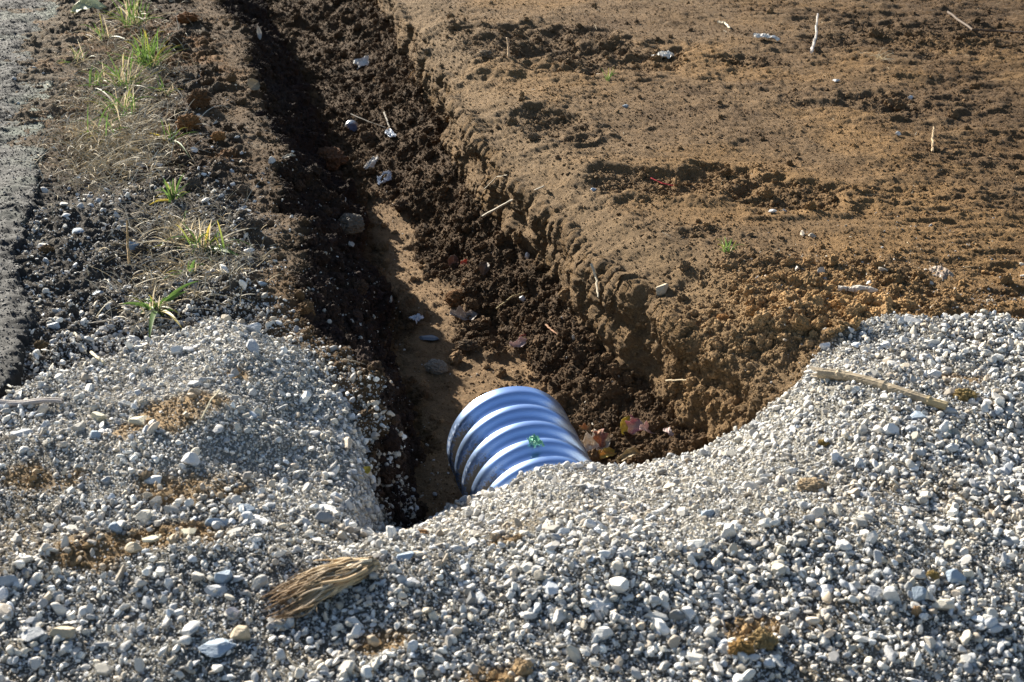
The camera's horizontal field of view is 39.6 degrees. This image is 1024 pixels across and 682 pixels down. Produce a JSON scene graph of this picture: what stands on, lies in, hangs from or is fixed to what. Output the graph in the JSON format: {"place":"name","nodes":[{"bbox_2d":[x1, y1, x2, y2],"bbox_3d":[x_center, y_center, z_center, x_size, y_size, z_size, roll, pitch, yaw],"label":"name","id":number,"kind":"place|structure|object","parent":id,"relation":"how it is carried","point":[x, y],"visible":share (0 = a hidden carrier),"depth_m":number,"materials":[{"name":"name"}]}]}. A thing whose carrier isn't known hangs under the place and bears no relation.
{"place":"outdoors","nodes":[
{"label":"outdoors","id":0,"kind":"place"},
{"bbox_2d":[0,0,60,398],"bbox_3d":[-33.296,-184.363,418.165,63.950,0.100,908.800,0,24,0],"label":"road","id":1,"kind":"structure","parent":0,"point":[14,379],"depth_m":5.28,"materials":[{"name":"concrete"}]},
{"bbox_2d":[478,50,493,57],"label":"soil clod","id":2,"kind":"object","parent":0,"point":[486,53],"visible":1,"depth_m":7.18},
{"bbox_2d":[0,0,1023,681],"bbox_3d":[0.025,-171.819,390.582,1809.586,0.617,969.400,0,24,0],"label":"ground","id":3,"kind":"structure","parent":0,"point":[542,202],"depth_m":5.12,"materials":[{"name":"soil"}]},
{"bbox_2d":[10,429,33,437],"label":"stone","id":4,"kind":"object","parent":3,"relation":"on","point":[25,431],"visible":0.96,"depth_m":3.50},
{"bbox_2d":[33,340,48,350],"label":"soil clod","id":5,"kind":"object","parent":3,"relation":"on","point":[40,344],"visible":0.95,"depth_m":4.03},
{"bbox_2d":[36,244,54,254],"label":"soil clod","id":6,"kind":"object","parent":3,"relation":"on","point":[46,249],"visible":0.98,"depth_m":4.73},
{"bbox_2d":[56,42,103,64],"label":"grass tuft","id":7,"kind":"object","parent":3,"relation":"on","point":[78,56],"visible":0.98,"depth_m":7.22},
{"bbox_2d":[71,0,106,13],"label":"fallen leaf","id":8,"kind":"object","parent":3,"relation":"on","point":[79,5],"visible":1,"depth_m":8.25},
{"bbox_2d":[91,411,105,422],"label":"stone","id":9,"kind":"object","parent":3,"relation":"on","point":[99,416],"visible":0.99,"depth_m":3.55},
{"bbox_2d":[51,104,153,142],"bbox_3d":[-1.697,-0.953,6.032,0.375,0.131,0.448,17,29,33],"label":"grass tuft","id":10,"kind":"object","parent":3,"relation":"on","point":[118,118],"visible":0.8,"depth_m":5.99,"materials":[{"name":"plant"}]},
{"bbox_2d":[81,64,123,86],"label":"grass tuft","id":11,"kind":"object","parent":3,"relation":"on","point":[95,78],"visible":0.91,"depth_m":6.73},
{"bbox_2d":[70,13,139,45],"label":"grass tuft","id":12,"kind":"object","parent":3,"relation":"on","point":[99,33],"visible":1,"depth_m":7.63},
{"bbox_2d":[108,522,122,533],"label":"stone","id":13,"kind":"object","parent":3,"relation":"on","point":[115,527],"visible":1,"depth_m":3.14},
{"bbox_2d":[74,41,164,99],"bbox_3d":[-1.845,-1.269,6.641,0.399,0.218,0.594,0,24,0],"label":"grass tuft","id":14,"kind":"object","parent":3,"relation":"on","point":[122,80],"visible":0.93,"depth_m":6.71,"materials":[{"name":"plant"}]},
{"bbox_2d":[82,80,164,121],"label":"grass tuft","id":15,"kind":"object","parent":3,"relation":"on","point":[132,105],"visible":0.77,"depth_m":6.33,"materials":[{"name":"plant"}]},
{"bbox_2d":[126,220,130,263],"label":"twig","id":16,"kind":"object","parent":3,"relation":"on","point":[128,250],"visible":0.98,"depth_m":4.69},
{"bbox_2d":[124,542,142,552],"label":"stone","id":17,"kind":"object","parent":3,"relation":"on","point":[133,547],"visible":0.99,"depth_m":3.08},
{"bbox_2d":[128,415,146,425],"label":"stone","id":18,"kind":"object","parent":3,"relation":"on","point":[138,420],"visible":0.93,"depth_m":3.54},
{"bbox_2d":[79,0,198,27],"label":"grass tuft","id":19,"kind":"object","parent":3,"relation":"on","point":[130,17],"visible":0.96,"depth_m":7.95,"materials":[{"name":"plant"}]},
{"bbox_2d":[0,0,281,335],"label":"dry grass","id":20,"kind":"structure","parent":3,"relation":"on","point":[120,141],"depth_m":5.72,"materials":[{"name":"plant"}]},
{"bbox_2d":[101,120,190,159],"bbox_3d":[-1.415,-0.799,5.753,0.285,0.102,0.546,7,25,16],"label":"grass tuft","id":21,"kind":"object","parent":3,"relation":"on","point":[159,139],"visible":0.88,"depth_m":5.91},
{"bbox_2d":[107,28,188,72],"bbox_3d":[-1.786,-1.486,7.154,0.398,0.232,0.500,10,26,21],"label":"grass tuft","id":22,"kind":"object","parent":3,"relation":"on","point":[148,54],"visible":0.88,"depth_m":7.13,"materials":[{"name":"plant"}]},
{"bbox_2d":[142,534,161,542],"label":"stone","id":23,"kind":"object","parent":3,"relation":"on","point":[152,538],"visible":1,"depth_m":3.12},
{"bbox_2d":[144,475,161,483],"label":"stone","id":24,"kind":"object","parent":3,"relation":"on","point":[153,479],"visible":1,"depth_m":3.31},
{"bbox_2d":[122,281,197,336],"bbox_3d":[-1.063,-0.101,4.198,0.214,0.087,0.341,0,24,0],"label":"grass tuft","id":25,"kind":"object","parent":3,"relation":"on","point":[167,299],"visible":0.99,"depth_m":4.25,"materials":[{"name":"plant"}]},
{"bbox_2d":[142,74,179,96],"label":"grass tuft","id":26,"kind":"object","parent":3,"relation":"on","point":[164,91],"visible":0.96,"depth_m":6.68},
{"bbox_2d":[145,174,188,204],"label":"grass tuft","id":27,"kind":"object","parent":3,"relation":"on","point":[171,194],"visible":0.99,"depth_m":5.21,"materials":[{"name":"plant"}]},
{"bbox_2d":[170,345,183,354],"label":"stone","id":28,"kind":"object","parent":3,"relation":"on","point":[176,349],"visible":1,"depth_m":3.88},
{"bbox_2d":[141,211,225,242],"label":"grass tuft","id":29,"kind":"object","parent":3,"relation":"on","point":[184,220],"visible":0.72,"depth_m":4.85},
{"bbox_2d":[162,260,205,278],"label":"grass tuft","id":30,"kind":"object","parent":3,"relation":"on","point":[191,266],"visible":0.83,"depth_m":4.55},
{"bbox_2d":[174,11,198,23],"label":"soil clod","id":31,"kind":"object","parent":3,"relation":"on","point":[184,17],"visible":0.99,"depth_m":7.98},
{"bbox_2d":[175,113,201,129],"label":"soil clod","id":32,"kind":"object","parent":3,"relation":"on","point":[190,121],"visible":0.94,"depth_m":6.09,"materials":[{"name":"soil"}]},
{"bbox_2d":[180,528,196,536],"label":"stone","id":33,"kind":"object","parent":3,"relation":"on","point":[189,531],"visible":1,"depth_m":3.12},
{"bbox_2d":[131,219,253,259],"bbox_3d":[-1.035,-0.349,4.726,0.421,0.128,0.291,-14,28,-28],"label":"grass tuft","id":34,"kind":"object","parent":3,"relation":"on","point":[199,236],"visible":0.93,"depth_m":4.73,"materials":[{"name":"plant"}]},
{"bbox_2d":[187,88,211,108],"bbox_3d":[-1.407,-1.087,6.404,0.114,0.103,0.091,0,24,0],"label":"soil clod","id":35,"kind":"object","parent":3,"relation":"on","point":[199,98],"visible":1,"depth_m":6.38,"materials":[{"name":"soil"}]},
{"bbox_2d":[204,584,225,596],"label":"stone","id":36,"kind":"object","parent":3,"relation":"on","point":[209,590],"visible":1,"depth_m":2.96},
{"bbox_2d":[205,518,228,526],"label":"stone","id":37,"kind":"object","parent":3,"relation":"on","point":[209,521],"visible":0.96,"depth_m":3.17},
{"bbox_2d":[198,638,236,657],"bbox_3d":[-0.586,0.605,2.824,0.060,0.022,0.068,14,27,28],"label":"stone","id":38,"kind":"object","parent":3,"relation":"on","point":[217,648],"visible":1,"depth_m":2.81,"materials":[{"name":"stone"}]},
{"bbox_2d":[210,131,225,141],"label":"soil clod","id":39,"kind":"object","parent":3,"relation":"on","point":[217,136],"visible":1,"depth_m":5.92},
{"bbox_2d":[230,625,250,640],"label":"stone","id":40,"kind":"object","parent":3,"relation":"on","point":[240,632],"visible":1,"depth_m":2.85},
{"bbox_2d":[242,322,261,331],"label":"stone","id":41,"kind":"object","parent":3,"relation":"on","point":[256,326],"visible":0.85,"depth_m":4.04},
{"bbox_2d":[247,78,259,89],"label":"stone","id":42,"kind":"object","parent":3,"relation":"on","point":[253,84],"visible":1,"depth_m":6.69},
{"bbox_2d":[316,146,348,169],"bbox_3d":[-0.894,-0.893,6.973,0.190,0.118,0.150,10,26,22],"label":"soil clod","id":43,"kind":"object","parent":3,"relation":"on","point":[334,158],"visible":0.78,"depth_m":6.93,"materials":[{"name":"soil"}]},
{"bbox_2d":[338,213,364,234],"bbox_3d":[-0.663,-0.479,5.837,0.121,0.089,0.100,0,24,0],"label":"rock","id":44,"kind":"object","parent":3,"relation":"on","point":[352,224],"visible":0.81,"depth_m":5.81,"materials":[{"name":"stone"}]},
{"bbox_2d":[345,120,358,130],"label":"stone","id":45,"kind":"object","parent":3,"relation":"on","point":[352,125],"visible":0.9,"depth_m":7.65,"materials":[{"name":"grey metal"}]},
{"bbox_2d":[353,55,368,68],"bbox_3d":[-0.910,-1.683,8.576,0.097,0.071,0.094,-2,24,-6],"label":"plastic scrap","id":46,"kind":"object","parent":3,"relation":"on","point":[362,61],"visible":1,"depth_m":8.57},
{"bbox_2d":[359,131,376,142],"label":"soil clod","id":47,"kind":"object","parent":3,"relation":"on","point":[365,136],"visible":1,"depth_m":7.43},
{"bbox_2d":[364,156,378,169],"bbox_3d":[-0.699,-0.887,7.065,0.036,0.048,0.103,14,28,29],"label":"plastic scrap","id":48,"kind":"object","parent":3,"relation":"on","point":[372,161],"visible":0.99,"depth_m":7.06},
{"bbox_2d":[377,171,391,184],"bbox_3d":[-0.619,-0.795,6.909,0.077,0.060,0.073,0,24,0],"label":"plastic scrap","id":49,"kind":"object","parent":3,"relation":"on","point":[388,176],"visible":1,"depth_m":6.90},
{"bbox_2d":[392,199,408,210],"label":"soil clod","id":50,"kind":"object","parent":3,"relation":"on","point":[398,204],"visible":0.99,"depth_m":6.50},
{"bbox_2d":[397,551,413,560],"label":"stone","id":51,"kind":"object","parent":3,"relation":"on","point":[408,555],"visible":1,"depth_m":3.04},
{"bbox_2d":[404,577,419,586],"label":"stone","id":52,"kind":"object","parent":3,"relation":"on","point":[410,582],"visible":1,"depth_m":2.95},
{"bbox_2d":[419,335,438,340],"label":"stone","id":53,"kind":"object","parent":3,"relation":"on","point":[430,337],"visible":1,"depth_m":5.33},
{"bbox_2d":[424,359,447,374],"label":"rock","id":54,"kind":"object","parent":3,"relation":"on","point":[436,366],"visible":1,"depth_m":5.08,"materials":[{"name":"stone"}]},
{"bbox_2d":[443,289,464,307],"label":"soil clod","id":55,"kind":"object","parent":3,"relation":"on","point":[455,298],"visible":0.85,"depth_m":5.57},
{"bbox_2d":[449,306,477,320],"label":"fallen leaf","id":56,"kind":"object","parent":3,"relation":"on","point":[460,313],"visible":1,"depth_m":5.48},
{"bbox_2d":[457,339,479,351],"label":"soil clod","id":57,"kind":"object","parent":3,"relation":"on","point":[467,345],"visible":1,"depth_m":5.20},
{"bbox_2d":[466,591,475,605],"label":"stone","id":58,"kind":"object","parent":3,"relation":"on","point":[471,600],"visible":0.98,"depth_m":2.93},
{"bbox_2d":[479,262,489,275],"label":"fallen leaf","id":59,"kind":"object","parent":3,"relation":"on","point":[484,267],"visible":1,"depth_m":5.68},
{"bbox_2d":[3,0,1019,633],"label":"straw bits","id":60,"kind":"object","parent":3,"relation":"on","point":[651,188],"visible":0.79,"depth_m":5.72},
{"bbox_2d":[0,66,1023,681],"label":"gravel","id":61,"kind":"structure","parent":3,"relation":"on","point":[370,524],"depth_m":3.19,"materials":[{"name":"gravel"}]},
{"bbox_2d":[0,397,62,406],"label":"stick","id":62,"kind":"object","parent":61,"relation":"on","point":[15,403],"visible":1,"depth_m":3.63,"materials":[{"name":"wood"}]},
{"bbox_2d":[16,627,47,641],"bbox_3d":[-0.968,0.593,2.855,0.066,0.027,0.044,0,24,0],"label":"stone","id":63,"kind":"object","parent":61,"relation":"on","point":[33,634],"visible":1,"depth_m":2.85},
{"bbox_2d":[48,626,75,639],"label":"stone","id":64,"kind":"object","parent":61,"relation":"on","point":[66,632],"visible":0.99,"depth_m":2.85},
{"bbox_2d":[181,452,200,466],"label":"stone","id":65,"kind":"object","parent":61,"relation":"on","point":[191,458],"visible":1,"depth_m":3.37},
{"bbox_2d":[214,570,232,584],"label":"stone","id":66,"kind":"object","parent":61,"relation":"on","point":[223,577],"visible":1,"depth_m":2.98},
{"bbox_2d":[225,607,238,620],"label":"stone","id":67,"kind":"object","parent":61,"relation":"on","point":[229,610],"visible":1,"depth_m":2.90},
{"bbox_2d":[239,503,254,513],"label":"stone","id":68,"kind":"object","parent":61,"relation":"on","point":[249,507],"visible":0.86,"depth_m":3.21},
{"bbox_2d":[240,514,268,524],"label":"stone","id":69,"kind":"object","parent":61,"relation":"on","point":[264,520],"visible":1,"depth_m":3.17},
{"bbox_2d":[256,552,381,627],"bbox_3d":[-0.402,0.511,2.959,0.267,0.083,0.183,-10,26,-22],"label":"dry grass clump","id":70,"kind":"object","parent":61,"relation":"on","point":[313,587],"visible":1,"depth_m":2.94,"materials":[{"name":"plant"}]},
{"bbox_2d":[346,616,363,627],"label":"stone","id":71,"kind":"object","parent":61,"relation":"on","point":[353,619],"visible":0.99,"depth_m":2.87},
{"bbox_2d":[589,597,610,610],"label":"stone","id":72,"kind":"object","parent":61,"relation":"on","point":[598,604],"visible":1,"depth_m":2.90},
{"bbox_2d":[727,637,754,655],"bbox_3d":[0.450,0.603,2.791,0.055,0.040,0.044,0,24,0],"label":"soil clod","id":73,"kind":"object","parent":61,"relation":"on","point":[739,644],"visible":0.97,"depth_m":2.78,"materials":[{"name":"soil"}]},
{"bbox_2d":[747,626,778,650],"bbox_3d":[0.498,0.595,2.824,0.063,0.048,0.050,0,24,0],"label":"soil clod","id":74,"kind":"object","parent":61,"relation":"on","point":[761,637],"visible":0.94,"depth_m":2.81,"materials":[{"name":"soil"}]},
{"bbox_2d":[831,452,839,464],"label":"stone","id":75,"kind":"object","parent":61,"relation":"on","point":[834,456],"visible":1,"depth_m":3.41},
{"bbox_2d":[809,366,947,409],"bbox_3d":[0.951,0.119,3.719,0.396,0.049,0.039,19,30,36],"label":"reed stalk","id":76,"kind":"object","parent":61,"relation":"on","point":[845,376],"visible":0.99,"depth_m":3.70,"materials":[{"name":"plant"}]},
{"bbox_2d":[883,423,898,434],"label":"stone","id":77,"kind":"object","parent":61,"relation":"on","point":[890,428],"visible":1,"depth_m":3.48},
{"bbox_2d":[883,586,900,603],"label":"stone","id":78,"kind":"object","parent":61,"relation":"on","point":[890,593],"visible":1,"depth_m":2.90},
{"bbox_2d":[912,586,926,602],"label":"stone","id":79,"kind":"object","parent":61,"relation":"on","point":[919,594],"visible":1,"depth_m":2.91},
{"bbox_2d":[926,570,939,579],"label":"soil clod","id":80,"kind":"object","parent":61,"relation":"on","point":[933,574],"visible":1,"depth_m":2.96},
{"bbox_2d":[952,388,978,401],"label":"soil clod","id":81,"kind":"object","parent":61,"relation":"on","point":[965,394],"visible":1,"depth_m":3.66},
{"bbox_2d":[509,337,526,346],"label":"fallen leaf","id":82,"kind":"object","parent":3,"relation":"on","point":[520,342],"visible":1,"depth_m":5.15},
{"bbox_2d":[447,386,591,495],"bbox_3d":[0.173,0.642,3.610,0.380,0.479,1.524,-6,25,-13],"label":"corrugated pipe","id":83,"kind":"object","parent":3,"relation":"on","point":[488,444],"visible":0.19,"depth_m":4.02,"materials":[{"name":"metal"}]},
{"bbox_2d":[527,434,544,447],"bbox_3d":[0.063,0.274,3.879,0.032,0.024,0.052,-13,27,-27],"label":"plastic scrap","id":84,"kind":"object","parent":83,"relation":"on","point":[534,440],"visible":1,"depth_m":3.87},
{"bbox_2d":[527,132,540,140],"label":"soil clod","id":85,"kind":"object","parent":3,"relation":"on","point":[532,136],"visible":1,"depth_m":5.99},
{"bbox_2d":[590,263,598,296],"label":"twig","id":86,"kind":"object","parent":3,"relation":"on","point":[594,272],"visible":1,"depth_m":4.77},
{"bbox_2d":[591,626,612,641],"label":"stone","id":87,"kind":"object","parent":3,"relation":"on","point":[603,632],"visible":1,"depth_m":2.84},
{"bbox_2d":[599,447,616,458],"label":"fallen leaf","id":88,"kind":"object","parent":3,"relation":"on","point":[606,452],"visible":1,"depth_m":4.42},
{"bbox_2d":[656,283,667,295],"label":"stone","id":89,"kind":"object","parent":3,"relation":"on","point":[661,289],"visible":1,"depth_m":4.55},
{"bbox_2d":[681,606,695,622],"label":"stone","id":90,"kind":"object","parent":3,"relation":"on","point":[689,612],"visible":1,"depth_m":2.88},
{"bbox_2d":[701,510,714,518],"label":"stone","id":91,"kind":"object","parent":3,"relation":"on","point":[707,513],"visible":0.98,"depth_m":3.23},
{"bbox_2d":[720,524,735,538],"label":"stone","id":92,"kind":"object","parent":3,"relation":"on","point":[729,530],"visible":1,"depth_m":3.10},
{"bbox_2d":[718,236,744,253],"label":"grass tuft","id":93,"kind":"object","parent":3,"relation":"on","point":[724,247],"visible":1,"depth_m":4.67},
{"bbox_2d":[746,304,760,316],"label":"soil clod","id":94,"kind":"object","parent":3,"relation":"on","point":[751,310],"visible":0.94,"depth_m":4.21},
{"bbox_2d":[797,477,828,492],"bbox_3d":[0.702,0.339,3.321,0.071,0.036,0.064,20,31,38],"label":"soil clod","id":95,"kind":"object","parent":3,"relation":"on","point":[813,484],"visible":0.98,"depth_m":3.31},
{"bbox_2d":[810,13,818,53],"bbox_3d":[1.631,-1.657,7.645,0.022,0.092,0.623,6,25,13],"label":"stick","id":96,"kind":"object","parent":3,"relation":"on","point":[814,41],"visible":1,"depth_m":7.64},
{"bbox_2d":[814,584,833,597],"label":"stone","id":97,"kind":"object","parent":3,"relation":"on","point":[823,589],"visible":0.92,"depth_m":2.95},
{"bbox_2d":[836,540,851,550],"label":"stone","id":98,"kind":"object","parent":3,"relation":"on","point":[844,545],"visible":1,"depth_m":3.04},
{"bbox_2d":[838,285,877,292],"bbox_3d":[1.066,-0.158,4.384,0.120,0.033,0.033,9,25,19],"label":"wood piece","id":99,"kind":"object","parent":3,"relation":"on","point":[870,289],"visible":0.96,"depth_m":4.37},
{"bbox_2d":[865,530,877,544],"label":"stone","id":100,"kind":"object","parent":3,"relation":"on","point":[872,536],"visible":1,"depth_m":3.04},
{"bbox_2d":[865,585,883,598],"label":"stone","id":101,"kind":"object","parent":3,"relation":"on","point":[873,591],"visible":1,"depth_m":2.92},
{"bbox_2d":[904,316,921,325],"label":"stone","id":102,"kind":"object","parent":3,"relation":"on","point":[907,319],"visible":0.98,"depth_m":4.12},
{"bbox_2d":[911,605,921,616],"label":"soil clod","id":103,"kind":"object","parent":3,"relation":"on","point":[916,611],"visible":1,"depth_m":2.88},
{"bbox_2d":[910,411,926,419],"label":"stone","id":104,"kind":"object","parent":3,"relation":"on","point":[915,415],"visible":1,"depth_m":3.55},
{"bbox_2d":[927,369,941,377],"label":"stone","id":105,"kind":"object","parent":3,"relation":"on","point":[936,373],"visible":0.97,"depth_m":3.77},
{"bbox_2d":[929,265,953,279],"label":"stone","id":106,"kind":"object","parent":3,"relation":"on","point":[942,274],"visible":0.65,"depth_m":4.51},
{"bbox_2d":[945,569,965,583],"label":"stone","id":107,"kind":"object","parent":3,"relation":"on","point":[955,576],"visible":1,"depth_m":2.95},
{"bbox_2d":[947,11,1023,32],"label":"stick","id":108,"kind":"object","parent":3,"relation":"on","point":[959,20],"visible":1,"depth_m":7.92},
{"bbox_2d":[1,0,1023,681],"bbox_3d":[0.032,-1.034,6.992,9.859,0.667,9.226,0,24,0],"label":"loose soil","id":109,"kind":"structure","parent":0,"point":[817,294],"depth_m":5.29,"materials":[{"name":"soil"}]},
{"bbox_2d":[448,255,458,266],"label":"fallen leaf","id":110,"kind":"object","parent":109,"relation":"on","point":[452,259],"visible":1,"depth_m":5.95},
{"bbox_2d":[482,186,544,216],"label":"twig","id":111,"kind":"object","parent":109,"relation":"on","point":[493,210],"visible":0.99,"depth_m":5.73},
{"bbox_2d":[580,429,610,450],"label":"fallen leaf","id":112,"kind":"object","parent":109,"relation":"on","point":[589,442],"visible":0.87,"depth_m":4.48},
{"bbox_2d":[593,429,608,447],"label":"fallen leaf","id":113,"kind":"object","parent":112,"relation":"on","point":[600,437],"visible":1,"depth_m":4.46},
{"bbox_2d":[620,415,630,434],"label":"fallen leaf","id":114,"kind":"object","parent":109,"relation":"on","point":[623,426],"visible":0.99,"depth_m":4.44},
{"bbox_2d":[616,447,639,461],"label":"fallen leaf","id":115,"kind":"object","parent":109,"relation":"on","point":[629,452],"visible":1,"depth_m":4.31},
{"bbox_2d":[625,417,643,434],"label":"fallen leaf","id":116,"kind":"object","parent":109,"relation":"on","point":[633,424],"visible":1,"depth_m":4.41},
{"bbox_2d":[639,421,654,433],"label":"fallen leaf","id":117,"kind":"object","parent":109,"relation":"on","point":[645,426],"visible":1,"depth_m":4.38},
{"bbox_2d":[651,50,673,59],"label":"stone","id":118,"kind":"object","parent":109,"relation":"on","point":[668,54],"visible":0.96,"depth_m":7.33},
{"bbox_2d":[752,33,779,40],"bbox_3d":[1.365,-1.632,7.640,0.143,0.047,0.090,0,24,0],"label":"plastic scrap","id":119,"kind":"object","parent":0,"point":[765,35],"visible":1,"depth_m":7.62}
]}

